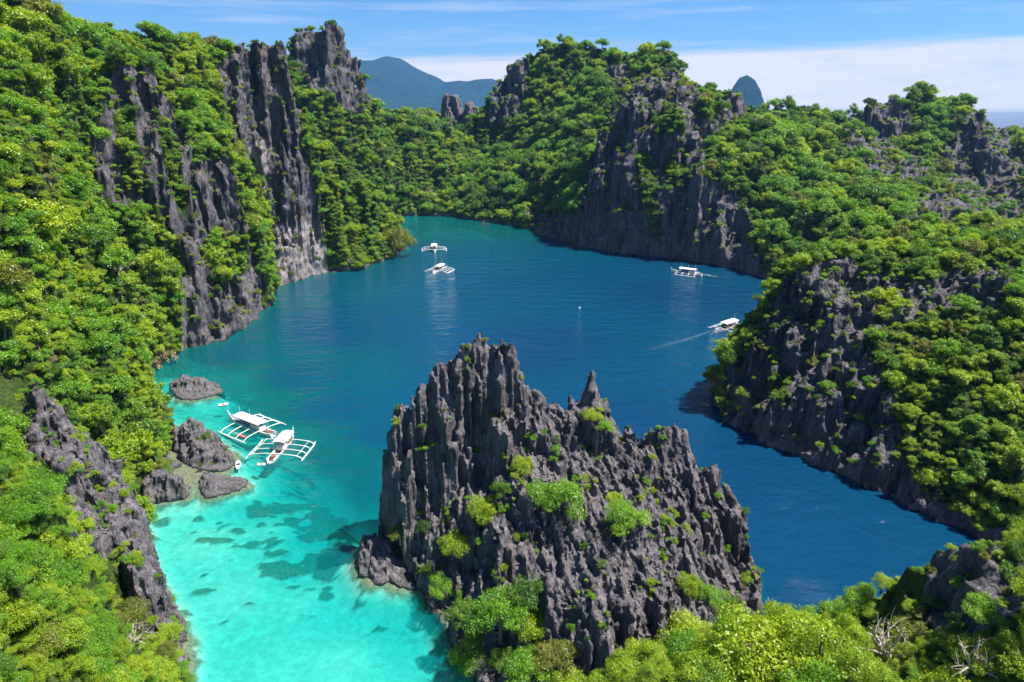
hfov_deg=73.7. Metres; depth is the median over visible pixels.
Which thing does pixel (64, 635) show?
broadleaf tree
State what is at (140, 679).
broadleaf tree
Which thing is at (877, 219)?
broadleaf tree
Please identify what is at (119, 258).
broadleaf tree
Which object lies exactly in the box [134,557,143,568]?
shrub
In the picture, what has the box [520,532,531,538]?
shrub
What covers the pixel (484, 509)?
shrub
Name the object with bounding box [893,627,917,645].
broadleaf tree
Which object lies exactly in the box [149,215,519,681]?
seabed
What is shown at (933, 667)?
broadleaf tree
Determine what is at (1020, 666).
broadleaf tree
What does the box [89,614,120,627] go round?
broadleaf tree
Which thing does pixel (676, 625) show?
broadleaf tree
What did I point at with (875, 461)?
shrub
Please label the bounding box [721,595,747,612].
shrub
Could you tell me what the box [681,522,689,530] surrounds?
shrub
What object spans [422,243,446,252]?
outrigger boat
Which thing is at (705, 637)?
broadleaf tree
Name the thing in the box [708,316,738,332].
outrigger boat
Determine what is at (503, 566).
shrub
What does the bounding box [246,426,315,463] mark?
outrigger boat
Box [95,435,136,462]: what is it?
broadleaf tree
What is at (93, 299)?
broadleaf tree
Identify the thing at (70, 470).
shrub
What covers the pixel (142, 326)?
broadleaf tree
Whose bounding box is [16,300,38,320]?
broadleaf tree
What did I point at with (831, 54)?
sky
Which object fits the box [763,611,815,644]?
broadleaf tree
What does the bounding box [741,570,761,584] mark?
shrub
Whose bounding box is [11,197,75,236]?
broadleaf tree
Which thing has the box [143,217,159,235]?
broadleaf tree
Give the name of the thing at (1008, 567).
shrub
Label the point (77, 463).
shrub
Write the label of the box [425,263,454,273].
outrigger boat
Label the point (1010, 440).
broadleaf tree
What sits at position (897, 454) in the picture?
shrub
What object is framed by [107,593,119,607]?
shrub
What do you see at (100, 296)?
broadleaf tree
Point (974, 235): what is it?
broadleaf tree
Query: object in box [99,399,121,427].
broadleaf tree
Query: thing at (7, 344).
broadleaf tree
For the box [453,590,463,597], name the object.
shrub
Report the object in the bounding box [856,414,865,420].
shrub
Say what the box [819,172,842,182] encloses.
broadleaf tree
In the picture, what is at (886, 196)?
undergrowth
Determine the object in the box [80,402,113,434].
broadleaf tree
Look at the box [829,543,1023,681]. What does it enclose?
slope
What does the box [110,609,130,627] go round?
broadleaf tree
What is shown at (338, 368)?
water
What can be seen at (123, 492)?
shrub
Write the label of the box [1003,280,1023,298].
broadleaf tree
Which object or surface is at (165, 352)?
broadleaf tree
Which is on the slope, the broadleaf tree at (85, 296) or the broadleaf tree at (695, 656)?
the broadleaf tree at (695, 656)
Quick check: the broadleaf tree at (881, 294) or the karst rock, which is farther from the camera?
the broadleaf tree at (881, 294)
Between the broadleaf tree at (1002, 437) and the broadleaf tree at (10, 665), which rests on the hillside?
the broadleaf tree at (10, 665)
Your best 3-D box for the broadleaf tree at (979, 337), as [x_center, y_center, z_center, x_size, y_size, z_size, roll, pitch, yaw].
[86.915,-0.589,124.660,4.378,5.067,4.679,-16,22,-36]
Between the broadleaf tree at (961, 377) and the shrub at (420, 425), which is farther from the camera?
the broadleaf tree at (961, 377)
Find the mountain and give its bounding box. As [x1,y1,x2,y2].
[360,56,498,113]
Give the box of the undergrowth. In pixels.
[0,0,1023,681]
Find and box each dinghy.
[218,402,228,406]
[257,462,265,466]
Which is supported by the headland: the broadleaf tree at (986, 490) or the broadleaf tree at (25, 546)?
the broadleaf tree at (986, 490)
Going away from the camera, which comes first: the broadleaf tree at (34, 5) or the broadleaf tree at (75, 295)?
the broadleaf tree at (75, 295)
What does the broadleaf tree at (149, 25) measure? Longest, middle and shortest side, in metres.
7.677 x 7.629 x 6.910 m
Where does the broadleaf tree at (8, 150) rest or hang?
on the hillside
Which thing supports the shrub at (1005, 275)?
on the headland
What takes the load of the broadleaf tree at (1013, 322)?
on the headland
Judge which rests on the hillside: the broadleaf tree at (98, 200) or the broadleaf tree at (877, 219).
the broadleaf tree at (98, 200)
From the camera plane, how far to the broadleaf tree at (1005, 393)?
116.97 m
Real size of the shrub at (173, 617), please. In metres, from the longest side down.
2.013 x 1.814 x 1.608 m
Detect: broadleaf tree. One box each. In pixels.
[0,5,51,34]
[0,23,25,40]
[0,27,22,44]
[0,38,22,68]
[0,93,25,110]
[0,141,23,165]
[0,156,21,164]
[0,159,16,176]
[0,164,11,175]
[0,194,3,230]
[0,260,35,291]
[0,306,23,341]
[0,336,27,361]
[0,349,19,376]
[0,425,27,455]
[0,437,19,450]
[0,466,8,478]
[0,478,64,522]
[0,502,33,535]
[0,522,29,549]
[0,533,23,562]
[0,557,34,589]
[0,590,37,636]
[0,657,19,672]
[2,230,38,257]
[4,539,39,566]
[7,448,35,469]
[8,670,29,681]
[9,669,33,681]
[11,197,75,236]
[12,543,65,579]
[12,619,67,659]
[16,102,49,120]
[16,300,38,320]
[17,39,35,50]
[18,45,31,61]
[18,320,50,350]
[19,0,63,16]
[19,288,44,304]
[20,63,56,101]
[22,32,52,65]
[24,239,51,265]
[24,462,69,493]
[25,511,51,534]
[27,9,51,28]
[31,528,90,560]
[32,611,93,656]
[35,249,57,273]
[39,301,77,315]
[41,1,61,23]
[42,117,60,131]
[42,338,74,355]
[45,312,67,322]
[48,557,82,587]
[49,612,90,655]
[55,103,78,130]
[55,377,83,403]
[57,222,101,244]
[58,171,91,189]
[59,216,88,242]
[61,179,86,191]
[61,652,95,681]
[65,291,83,305]
[65,637,103,656]
[70,18,113,45]
[70,287,92,309]
[71,379,92,404]
[73,613,111,649]
[74,269,98,282]
[74,368,91,402]
[78,532,94,554]
[79,309,97,320]
[80,216,96,239]
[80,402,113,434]
[81,295,109,310]
[81,332,120,363]
[82,192,105,205]
[82,293,109,309]
[83,621,118,656]
[84,228,115,247]
[86,330,106,341]
[88,180,103,189]
[88,656,118,681]
[89,121,111,149]
[89,205,109,216]
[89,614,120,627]
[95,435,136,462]
[97,246,136,284]
[97,315,125,331]
[98,666,138,681]
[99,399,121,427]
[104,216,118,242]
[105,378,120,391]
[107,373,138,396]
[107,638,133,662]
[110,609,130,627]
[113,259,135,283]
[114,415,140,438]
[115,112,135,136]
[115,324,141,343]
[115,593,153,627]
[118,401,159,432]
[120,428,154,452]
[121,274,141,301]
[122,435,139,452]
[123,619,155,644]
[123,650,159,678]
[124,669,144,681]
[129,316,158,347]
[130,396,145,410]
[132,249,170,284]
[135,19,163,36]
[136,387,164,412]
[142,376,157,389]
[142,426,163,434]
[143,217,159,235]
[147,375,171,403]
[147,654,180,681]
[150,346,178,368]
[154,621,185,644]
[163,70,189,88]
[196,100,213,112]
[202,120,215,127]
[203,245,225,267]
[210,107,219,119]
[247,214,262,240]
[381,226,417,253]
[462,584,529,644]
[586,667,607,681]
[587,665,627,681]
[594,650,641,681]
[621,636,658,660]
[622,669,645,681]
[625,637,664,669]
[626,657,666,681]
[635,643,668,673]
[647,653,672,673]
[653,669,674,681]
[655,606,713,647]
[663,662,707,681]
[664,625,698,665]
[666,651,680,673]
[668,668,691,681]
[670,652,690,669]
[674,632,756,681]
[677,656,723,681]
[690,627,713,636]
[693,627,729,655]
[700,600,826,681]
[706,362,722,374]
[711,610,748,640]
[712,336,742,353]
[716,614,758,651]
[753,598,803,638]
[759,278,781,289]
[761,601,794,611]
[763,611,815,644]
[771,118,794,127]
[772,613,866,681]
[774,124,801,137]
[777,655,844,681]
[780,604,808,617]
[786,673,821,681]
[792,149,810,162]
[793,212,823,227]
[795,159,824,179]
[795,608,827,634]
[798,604,823,619]
[805,197,836,220]
[809,598,846,620]
[816,640,892,681]
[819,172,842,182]
[821,607,855,619]
[822,610,870,644]
[825,604,853,617]
[832,621,871,644]
[833,124,861,139]
[833,595,847,605]
[836,585,875,618]
[846,581,879,608]
[847,207,886,226]
[849,656,908,681]
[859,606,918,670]
[861,601,885,622]
[862,210,893,227]
[863,286,898,303]
[880,370,907,392]
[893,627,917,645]
[901,357,931,377]
[902,198,921,210]
[912,358,946,375]
[914,668,969,681]
[915,464,950,489]
[927,663,941,681]
[932,338,960,358]
[941,430,967,446]
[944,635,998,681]
[946,367,973,385]
[946,419,974,439]
[949,631,1013,676]
[959,233,988,243]
[961,257,986,273]
[961,591,1009,627]
[962,645,1009,680]
[965,488,985,508]
[971,324,1001,345]
[978,477,994,493]
[980,228,1023,247]
[981,382,1023,408]
[987,501,1022,525]
[987,506,1013,522]
[989,428,1015,440]
[992,632,1023,662]
[993,433,1022,445]
[993,455,1017,475]
[994,535,1006,544]
[994,624,1023,680]
[995,317,1023,338]
[997,626,1023,654]
[1001,527,1023,543]
[1002,443,1023,464]
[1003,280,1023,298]
[1005,295,1023,316]
[1005,456,1023,477]
[1005,482,1023,505]
[1007,533,1023,561]
[1008,129,1023,149]
[1008,272,1023,282]
[1012,226,1023,245]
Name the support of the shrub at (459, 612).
on the karst rock
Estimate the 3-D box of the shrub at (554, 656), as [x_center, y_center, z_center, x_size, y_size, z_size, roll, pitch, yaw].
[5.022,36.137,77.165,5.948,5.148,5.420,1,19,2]
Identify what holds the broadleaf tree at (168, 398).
on the hillside
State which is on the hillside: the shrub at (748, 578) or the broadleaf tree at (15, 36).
the broadleaf tree at (15, 36)
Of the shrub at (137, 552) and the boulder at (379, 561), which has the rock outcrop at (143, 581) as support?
the shrub at (137, 552)
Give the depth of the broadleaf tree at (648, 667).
62.45 m
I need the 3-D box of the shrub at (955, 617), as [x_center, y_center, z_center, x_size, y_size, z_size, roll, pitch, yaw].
[37.669,24.102,58.093,1.368,2.294,1.621,-5,20,-15]
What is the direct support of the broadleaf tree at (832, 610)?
on the slope
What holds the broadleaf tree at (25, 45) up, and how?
on the hillside
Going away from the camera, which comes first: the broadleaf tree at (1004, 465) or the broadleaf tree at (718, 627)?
the broadleaf tree at (718, 627)
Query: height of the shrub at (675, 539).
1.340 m
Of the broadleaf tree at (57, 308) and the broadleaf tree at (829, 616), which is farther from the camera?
the broadleaf tree at (57, 308)
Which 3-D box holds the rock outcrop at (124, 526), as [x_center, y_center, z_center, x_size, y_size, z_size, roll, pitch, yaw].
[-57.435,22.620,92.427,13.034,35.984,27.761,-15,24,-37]
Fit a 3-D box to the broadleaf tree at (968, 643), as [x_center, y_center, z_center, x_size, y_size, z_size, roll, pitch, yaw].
[37.423,25.290,54.277,4.639,3.962,4.984,7,27,42]
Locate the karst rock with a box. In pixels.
[378,332,762,681]
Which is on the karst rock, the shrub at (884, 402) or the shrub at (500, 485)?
the shrub at (500, 485)
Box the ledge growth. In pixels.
[1,2,1023,646]
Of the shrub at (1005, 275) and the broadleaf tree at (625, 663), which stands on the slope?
the broadleaf tree at (625, 663)
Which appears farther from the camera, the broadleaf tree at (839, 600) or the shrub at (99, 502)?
the shrub at (99, 502)
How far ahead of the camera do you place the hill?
329.96 m
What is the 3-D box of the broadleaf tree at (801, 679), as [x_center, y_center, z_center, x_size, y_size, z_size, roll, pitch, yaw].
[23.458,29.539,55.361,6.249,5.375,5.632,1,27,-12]
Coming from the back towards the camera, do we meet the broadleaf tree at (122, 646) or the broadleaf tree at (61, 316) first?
the broadleaf tree at (61, 316)
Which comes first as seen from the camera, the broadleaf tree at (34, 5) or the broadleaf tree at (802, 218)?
the broadleaf tree at (34, 5)
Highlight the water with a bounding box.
[156,112,1023,613]
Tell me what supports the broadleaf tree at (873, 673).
on the slope
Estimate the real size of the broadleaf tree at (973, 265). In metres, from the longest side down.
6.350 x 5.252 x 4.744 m
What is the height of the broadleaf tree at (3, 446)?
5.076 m
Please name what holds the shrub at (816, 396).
on the headland
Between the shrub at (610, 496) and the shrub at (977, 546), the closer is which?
the shrub at (977, 546)
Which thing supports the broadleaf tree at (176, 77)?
on the hillside
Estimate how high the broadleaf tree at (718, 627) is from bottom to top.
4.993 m
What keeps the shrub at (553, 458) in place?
on the karst rock
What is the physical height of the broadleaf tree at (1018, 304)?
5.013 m
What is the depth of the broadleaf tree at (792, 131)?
318.90 m
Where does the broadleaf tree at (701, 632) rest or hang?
on the slope
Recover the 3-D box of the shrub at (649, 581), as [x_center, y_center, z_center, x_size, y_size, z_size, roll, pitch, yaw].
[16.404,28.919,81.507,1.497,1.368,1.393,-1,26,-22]
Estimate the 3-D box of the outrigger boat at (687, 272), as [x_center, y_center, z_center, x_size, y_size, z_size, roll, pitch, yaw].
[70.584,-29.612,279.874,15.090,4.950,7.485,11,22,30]
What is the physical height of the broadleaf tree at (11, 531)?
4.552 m
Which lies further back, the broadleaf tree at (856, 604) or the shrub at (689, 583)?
the shrub at (689, 583)
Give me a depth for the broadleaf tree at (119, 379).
127.60 m
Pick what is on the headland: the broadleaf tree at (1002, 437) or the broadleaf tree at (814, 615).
the broadleaf tree at (1002, 437)
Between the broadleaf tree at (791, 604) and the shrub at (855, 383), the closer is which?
the broadleaf tree at (791, 604)
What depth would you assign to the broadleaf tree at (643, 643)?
66.99 m
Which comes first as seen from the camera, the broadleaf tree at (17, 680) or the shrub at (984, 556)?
the broadleaf tree at (17, 680)
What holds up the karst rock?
in the water
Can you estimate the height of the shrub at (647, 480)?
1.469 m
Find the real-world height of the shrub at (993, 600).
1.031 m
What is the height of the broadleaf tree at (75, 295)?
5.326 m
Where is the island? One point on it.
(747, 87)
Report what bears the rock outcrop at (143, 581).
on the hillside
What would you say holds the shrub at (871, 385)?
on the headland
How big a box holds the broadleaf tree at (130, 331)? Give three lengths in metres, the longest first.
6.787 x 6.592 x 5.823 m
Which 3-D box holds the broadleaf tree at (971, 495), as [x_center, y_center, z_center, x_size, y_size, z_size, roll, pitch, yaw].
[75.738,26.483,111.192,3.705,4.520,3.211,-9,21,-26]
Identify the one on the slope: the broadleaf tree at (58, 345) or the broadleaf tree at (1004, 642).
the broadleaf tree at (1004, 642)
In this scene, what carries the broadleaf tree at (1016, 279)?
on the headland
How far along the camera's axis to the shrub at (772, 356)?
143.01 m
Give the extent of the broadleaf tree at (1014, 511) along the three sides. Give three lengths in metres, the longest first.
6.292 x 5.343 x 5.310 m
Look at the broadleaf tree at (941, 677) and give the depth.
53.81 m
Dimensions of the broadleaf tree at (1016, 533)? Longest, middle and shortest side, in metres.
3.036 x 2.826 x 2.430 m
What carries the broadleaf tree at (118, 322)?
on the hillside
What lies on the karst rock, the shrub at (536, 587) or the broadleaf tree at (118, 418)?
the shrub at (536, 587)
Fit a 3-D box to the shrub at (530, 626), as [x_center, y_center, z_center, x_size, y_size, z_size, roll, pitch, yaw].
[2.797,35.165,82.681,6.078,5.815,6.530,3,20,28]
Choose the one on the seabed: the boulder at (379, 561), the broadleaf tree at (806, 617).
the boulder at (379, 561)
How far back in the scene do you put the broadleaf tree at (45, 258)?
120.44 m
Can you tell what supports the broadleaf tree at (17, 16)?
on the hillside
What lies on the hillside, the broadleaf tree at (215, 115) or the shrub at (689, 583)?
the broadleaf tree at (215, 115)
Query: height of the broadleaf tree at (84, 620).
4.026 m
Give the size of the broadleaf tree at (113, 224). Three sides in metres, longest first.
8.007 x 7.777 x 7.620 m
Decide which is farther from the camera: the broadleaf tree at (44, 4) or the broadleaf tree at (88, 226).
the broadleaf tree at (44, 4)
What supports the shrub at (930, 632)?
on the slope
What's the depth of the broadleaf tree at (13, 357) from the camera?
99.39 m
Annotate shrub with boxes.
[16,388,28,397]
[28,377,43,385]
[57,288,64,296]
[60,594,73,612]
[64,468,77,475]
[68,461,84,472]
[71,511,81,518]
[75,425,86,431]
[75,516,96,533]
[77,432,89,440]
[90,469,100,477]
[90,499,107,509]
[94,484,104,491]
[98,512,105,519]
[107,505,118,512]
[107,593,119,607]
[109,547,120,557]
[118,488,132,497]
[118,553,135,563]
[128,550,140,558]
[130,482,138,490]
[131,554,143,564]
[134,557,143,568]
[143,615,157,625]
[169,615,179,623]
[386,523,407,545]
[414,443,422,450]
[414,520,431,535]
[417,423,427,428]
[418,565,425,572]
[428,570,454,600]
[436,526,470,560]
[437,606,450,618]
[442,596,477,629]
[447,632,488,676]
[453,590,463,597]
[465,493,503,526]
[471,655,495,672]
[475,537,482,546]
[486,645,519,672]
[489,479,512,501]
[499,563,508,571]
[500,573,544,616]
[502,642,554,681]
[509,605,544,643]
[510,471,519,478]
[511,454,536,475]
[513,532,522,540]
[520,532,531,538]
[527,476,586,523]
[530,637,582,675]
[546,665,586,681]
[548,455,557,461]
[550,446,560,452]
[565,622,575,632]
[578,471,588,480]
[580,406,604,421]
[584,483,590,490]
[585,592,595,599]
[594,420,615,433]
[597,560,607,568]
[601,492,623,504]
[602,498,652,537]
[641,476,650,483]
[644,577,654,586]
[647,453,657,458]
[658,434,666,439]
[659,513,669,519]
[659,517,666,524]
[666,537,678,543]
[675,571,702,596]
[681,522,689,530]
[691,582,726,607]
[696,579,703,587]
[714,492,722,500]
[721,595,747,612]
[724,544,731,552]
[724,588,731,595]
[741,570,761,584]
[751,253,758,261]
[767,354,777,359]
[790,433,802,440]
[800,297,811,303]
[809,394,822,398]
[820,353,830,358]
[832,447,841,453]
[846,381,858,391]
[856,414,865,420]
[867,382,876,388]
[869,458,881,465]
[870,404,877,411]
[878,400,891,405]
[892,450,901,459]
[901,620,931,640]
[908,604,934,621]
[915,476,923,488]
[920,593,947,610]
[922,563,933,571]
[924,630,939,638]
[927,565,938,572]
[935,625,945,637]
[943,620,969,639]
[945,612,966,628]
[950,554,957,561]
[950,575,964,590]
[965,572,973,579]
[968,541,987,551]
[979,552,990,559]
[982,539,995,549]
[984,275,995,281]
[984,595,998,608]
[991,550,1008,561]
[997,559,1023,579]
[997,596,1012,607]
[998,272,1008,277]
[1000,586,1015,595]
[1001,265,1010,272]
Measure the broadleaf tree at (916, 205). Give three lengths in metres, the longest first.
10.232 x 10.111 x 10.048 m
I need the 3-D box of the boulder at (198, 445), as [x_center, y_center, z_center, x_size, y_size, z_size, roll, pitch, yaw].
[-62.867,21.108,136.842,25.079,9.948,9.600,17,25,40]
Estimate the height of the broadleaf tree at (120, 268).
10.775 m
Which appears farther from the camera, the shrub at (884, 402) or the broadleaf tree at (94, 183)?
the broadleaf tree at (94, 183)
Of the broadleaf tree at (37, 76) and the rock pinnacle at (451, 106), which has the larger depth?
the rock pinnacle at (451, 106)
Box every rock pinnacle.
[440,93,462,126]
[462,101,477,122]
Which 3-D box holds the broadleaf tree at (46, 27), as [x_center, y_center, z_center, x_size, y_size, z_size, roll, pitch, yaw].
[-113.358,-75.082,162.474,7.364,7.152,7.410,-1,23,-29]
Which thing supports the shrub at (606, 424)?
on the karst rock
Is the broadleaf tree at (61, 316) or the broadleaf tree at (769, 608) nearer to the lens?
the broadleaf tree at (769, 608)
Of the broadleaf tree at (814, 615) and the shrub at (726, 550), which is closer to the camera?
the broadleaf tree at (814, 615)
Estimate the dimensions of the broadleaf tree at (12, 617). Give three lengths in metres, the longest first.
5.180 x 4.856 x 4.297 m
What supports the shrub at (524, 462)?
on the karst rock
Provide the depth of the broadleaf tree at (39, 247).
118.28 m
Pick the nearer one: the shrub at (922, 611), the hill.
the shrub at (922, 611)
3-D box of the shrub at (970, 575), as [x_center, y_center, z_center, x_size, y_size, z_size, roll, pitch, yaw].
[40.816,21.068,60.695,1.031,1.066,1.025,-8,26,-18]
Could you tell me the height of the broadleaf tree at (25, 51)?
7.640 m
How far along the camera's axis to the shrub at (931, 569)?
64.22 m
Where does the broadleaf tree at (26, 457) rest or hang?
on the hillside
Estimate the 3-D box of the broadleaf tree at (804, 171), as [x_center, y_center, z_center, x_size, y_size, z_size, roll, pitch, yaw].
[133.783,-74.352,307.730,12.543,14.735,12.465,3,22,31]
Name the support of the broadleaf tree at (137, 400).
on the hillside
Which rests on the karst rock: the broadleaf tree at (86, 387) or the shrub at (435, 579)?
the shrub at (435, 579)
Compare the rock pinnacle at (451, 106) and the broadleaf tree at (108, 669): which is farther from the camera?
the rock pinnacle at (451, 106)
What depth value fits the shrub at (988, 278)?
133.20 m
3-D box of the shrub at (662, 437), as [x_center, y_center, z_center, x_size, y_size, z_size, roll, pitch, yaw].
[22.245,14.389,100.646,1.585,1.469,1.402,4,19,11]
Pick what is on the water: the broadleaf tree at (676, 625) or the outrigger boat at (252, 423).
the outrigger boat at (252, 423)
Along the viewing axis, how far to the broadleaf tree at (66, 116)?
164.67 m
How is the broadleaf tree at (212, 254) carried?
on the hillside
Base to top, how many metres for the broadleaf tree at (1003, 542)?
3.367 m
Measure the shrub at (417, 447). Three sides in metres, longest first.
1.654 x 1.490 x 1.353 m
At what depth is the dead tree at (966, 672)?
52.93 m
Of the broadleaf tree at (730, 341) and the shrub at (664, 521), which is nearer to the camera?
the shrub at (664, 521)
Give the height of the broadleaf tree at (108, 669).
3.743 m
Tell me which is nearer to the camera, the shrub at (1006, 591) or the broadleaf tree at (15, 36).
the shrub at (1006, 591)
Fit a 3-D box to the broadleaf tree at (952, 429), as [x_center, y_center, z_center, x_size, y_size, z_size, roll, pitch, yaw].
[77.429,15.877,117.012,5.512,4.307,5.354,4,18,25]
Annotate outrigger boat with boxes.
[219,408,285,443]
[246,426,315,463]
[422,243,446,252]
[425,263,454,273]
[666,264,702,276]
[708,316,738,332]
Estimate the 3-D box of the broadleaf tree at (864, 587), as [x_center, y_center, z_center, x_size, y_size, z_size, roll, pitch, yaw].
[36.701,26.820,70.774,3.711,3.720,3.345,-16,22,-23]
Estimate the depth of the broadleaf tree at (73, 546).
66.27 m
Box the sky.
[51,0,1023,111]
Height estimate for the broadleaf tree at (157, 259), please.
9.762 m
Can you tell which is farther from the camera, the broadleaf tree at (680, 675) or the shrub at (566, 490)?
the shrub at (566, 490)
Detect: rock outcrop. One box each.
[16,379,159,566]
[116,537,189,681]
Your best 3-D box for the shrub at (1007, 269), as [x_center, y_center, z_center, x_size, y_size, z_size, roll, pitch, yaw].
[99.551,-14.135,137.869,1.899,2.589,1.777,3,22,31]
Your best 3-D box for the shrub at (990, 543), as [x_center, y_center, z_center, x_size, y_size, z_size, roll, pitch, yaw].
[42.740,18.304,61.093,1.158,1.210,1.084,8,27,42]
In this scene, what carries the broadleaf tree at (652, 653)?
on the slope
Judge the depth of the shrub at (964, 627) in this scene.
56.88 m
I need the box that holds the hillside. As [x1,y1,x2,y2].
[0,1,407,681]
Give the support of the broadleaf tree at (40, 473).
on the hillside
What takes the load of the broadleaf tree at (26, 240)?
on the hillside
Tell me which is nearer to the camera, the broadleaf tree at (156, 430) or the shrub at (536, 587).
the shrub at (536, 587)
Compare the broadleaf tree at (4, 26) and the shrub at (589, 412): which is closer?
the shrub at (589, 412)
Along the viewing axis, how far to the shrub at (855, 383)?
130.34 m
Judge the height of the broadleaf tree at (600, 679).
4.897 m
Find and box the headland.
[712,225,1023,541]
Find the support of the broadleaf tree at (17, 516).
on the hillside
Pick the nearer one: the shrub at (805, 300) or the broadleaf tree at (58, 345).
the broadleaf tree at (58, 345)
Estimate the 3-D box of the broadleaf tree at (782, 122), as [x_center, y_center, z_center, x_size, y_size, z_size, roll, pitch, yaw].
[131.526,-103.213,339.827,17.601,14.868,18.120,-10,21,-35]
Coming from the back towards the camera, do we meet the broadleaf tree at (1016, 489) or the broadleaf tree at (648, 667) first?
the broadleaf tree at (1016, 489)
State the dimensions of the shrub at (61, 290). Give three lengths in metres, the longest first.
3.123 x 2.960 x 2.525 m
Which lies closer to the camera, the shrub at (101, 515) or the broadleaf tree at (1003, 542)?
the broadleaf tree at (1003, 542)
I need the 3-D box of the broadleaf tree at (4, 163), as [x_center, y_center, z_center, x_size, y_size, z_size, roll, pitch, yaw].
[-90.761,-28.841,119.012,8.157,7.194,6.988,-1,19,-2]
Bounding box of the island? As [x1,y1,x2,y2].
[731,75,763,108]
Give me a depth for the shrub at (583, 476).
95.50 m
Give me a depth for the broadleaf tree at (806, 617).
71.29 m
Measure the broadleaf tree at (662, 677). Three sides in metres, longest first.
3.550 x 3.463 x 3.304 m
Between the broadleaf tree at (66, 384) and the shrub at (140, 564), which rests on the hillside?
the broadleaf tree at (66, 384)
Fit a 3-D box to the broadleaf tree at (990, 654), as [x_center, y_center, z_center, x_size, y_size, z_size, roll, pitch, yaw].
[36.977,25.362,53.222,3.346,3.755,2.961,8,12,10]
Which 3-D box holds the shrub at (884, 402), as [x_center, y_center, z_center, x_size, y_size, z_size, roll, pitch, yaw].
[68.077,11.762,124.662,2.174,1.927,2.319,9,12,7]
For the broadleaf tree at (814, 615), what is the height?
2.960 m
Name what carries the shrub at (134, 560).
on the rock outcrop at (143, 581)
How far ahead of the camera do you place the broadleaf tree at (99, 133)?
175.44 m
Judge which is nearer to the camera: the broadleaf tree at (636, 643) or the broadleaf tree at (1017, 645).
the broadleaf tree at (1017, 645)
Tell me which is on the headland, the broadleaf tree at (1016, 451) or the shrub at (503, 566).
the broadleaf tree at (1016, 451)
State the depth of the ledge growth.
220.03 m
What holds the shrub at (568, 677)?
on the karst rock
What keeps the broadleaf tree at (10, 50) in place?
on the hillside
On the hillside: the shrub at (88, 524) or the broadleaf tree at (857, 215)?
the shrub at (88, 524)
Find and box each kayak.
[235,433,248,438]
[235,459,240,469]
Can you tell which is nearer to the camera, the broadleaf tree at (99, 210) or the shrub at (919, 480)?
the shrub at (919, 480)
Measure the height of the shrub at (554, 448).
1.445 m
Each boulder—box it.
[138,469,190,504]
[169,375,225,400]
[172,416,235,472]
[198,471,247,498]
[355,532,416,590]
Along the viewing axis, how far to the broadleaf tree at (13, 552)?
55.42 m
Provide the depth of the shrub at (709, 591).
85.01 m
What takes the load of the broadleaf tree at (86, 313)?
on the hillside
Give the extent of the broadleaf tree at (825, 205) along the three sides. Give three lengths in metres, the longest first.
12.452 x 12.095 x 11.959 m
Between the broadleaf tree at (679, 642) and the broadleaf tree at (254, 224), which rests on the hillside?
the broadleaf tree at (254, 224)
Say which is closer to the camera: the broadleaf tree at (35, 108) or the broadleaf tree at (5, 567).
the broadleaf tree at (5, 567)
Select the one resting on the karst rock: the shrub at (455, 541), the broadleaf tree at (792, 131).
the shrub at (455, 541)
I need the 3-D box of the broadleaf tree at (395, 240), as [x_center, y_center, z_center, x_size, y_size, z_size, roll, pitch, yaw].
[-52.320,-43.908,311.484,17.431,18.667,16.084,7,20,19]
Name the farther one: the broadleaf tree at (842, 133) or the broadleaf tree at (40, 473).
the broadleaf tree at (842, 133)
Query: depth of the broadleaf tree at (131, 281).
168.67 m
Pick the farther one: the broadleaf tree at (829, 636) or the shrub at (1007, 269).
the shrub at (1007, 269)
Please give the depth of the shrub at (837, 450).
127.48 m
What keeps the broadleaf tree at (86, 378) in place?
on the hillside
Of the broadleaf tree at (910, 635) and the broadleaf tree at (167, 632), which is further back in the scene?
the broadleaf tree at (167, 632)
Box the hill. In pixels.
[289,22,1023,278]
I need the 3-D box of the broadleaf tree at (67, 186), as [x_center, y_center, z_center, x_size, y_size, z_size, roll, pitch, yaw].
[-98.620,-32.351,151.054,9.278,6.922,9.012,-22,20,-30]
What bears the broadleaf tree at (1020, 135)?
on the hill
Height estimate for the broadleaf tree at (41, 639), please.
3.983 m
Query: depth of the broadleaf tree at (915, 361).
124.95 m
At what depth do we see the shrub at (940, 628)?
58.38 m
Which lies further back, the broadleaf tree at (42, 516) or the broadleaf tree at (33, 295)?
the broadleaf tree at (33, 295)
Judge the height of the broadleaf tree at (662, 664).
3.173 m
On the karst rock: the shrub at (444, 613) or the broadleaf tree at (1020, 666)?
the shrub at (444, 613)
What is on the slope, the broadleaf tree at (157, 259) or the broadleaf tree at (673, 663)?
the broadleaf tree at (673, 663)
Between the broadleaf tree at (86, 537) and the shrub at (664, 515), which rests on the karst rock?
the shrub at (664, 515)
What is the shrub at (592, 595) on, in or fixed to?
on the karst rock
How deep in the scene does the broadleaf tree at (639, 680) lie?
64.19 m
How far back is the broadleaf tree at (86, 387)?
113.93 m
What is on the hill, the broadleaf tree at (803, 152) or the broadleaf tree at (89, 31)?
the broadleaf tree at (803, 152)
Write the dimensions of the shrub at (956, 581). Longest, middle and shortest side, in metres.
2.231 x 2.167 x 1.667 m
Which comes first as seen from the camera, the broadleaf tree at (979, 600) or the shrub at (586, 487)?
the broadleaf tree at (979, 600)
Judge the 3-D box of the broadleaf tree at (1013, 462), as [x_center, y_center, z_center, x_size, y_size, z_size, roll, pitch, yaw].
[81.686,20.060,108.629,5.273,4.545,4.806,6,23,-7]
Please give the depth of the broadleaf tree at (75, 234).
138.96 m
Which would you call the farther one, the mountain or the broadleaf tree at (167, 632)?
the mountain

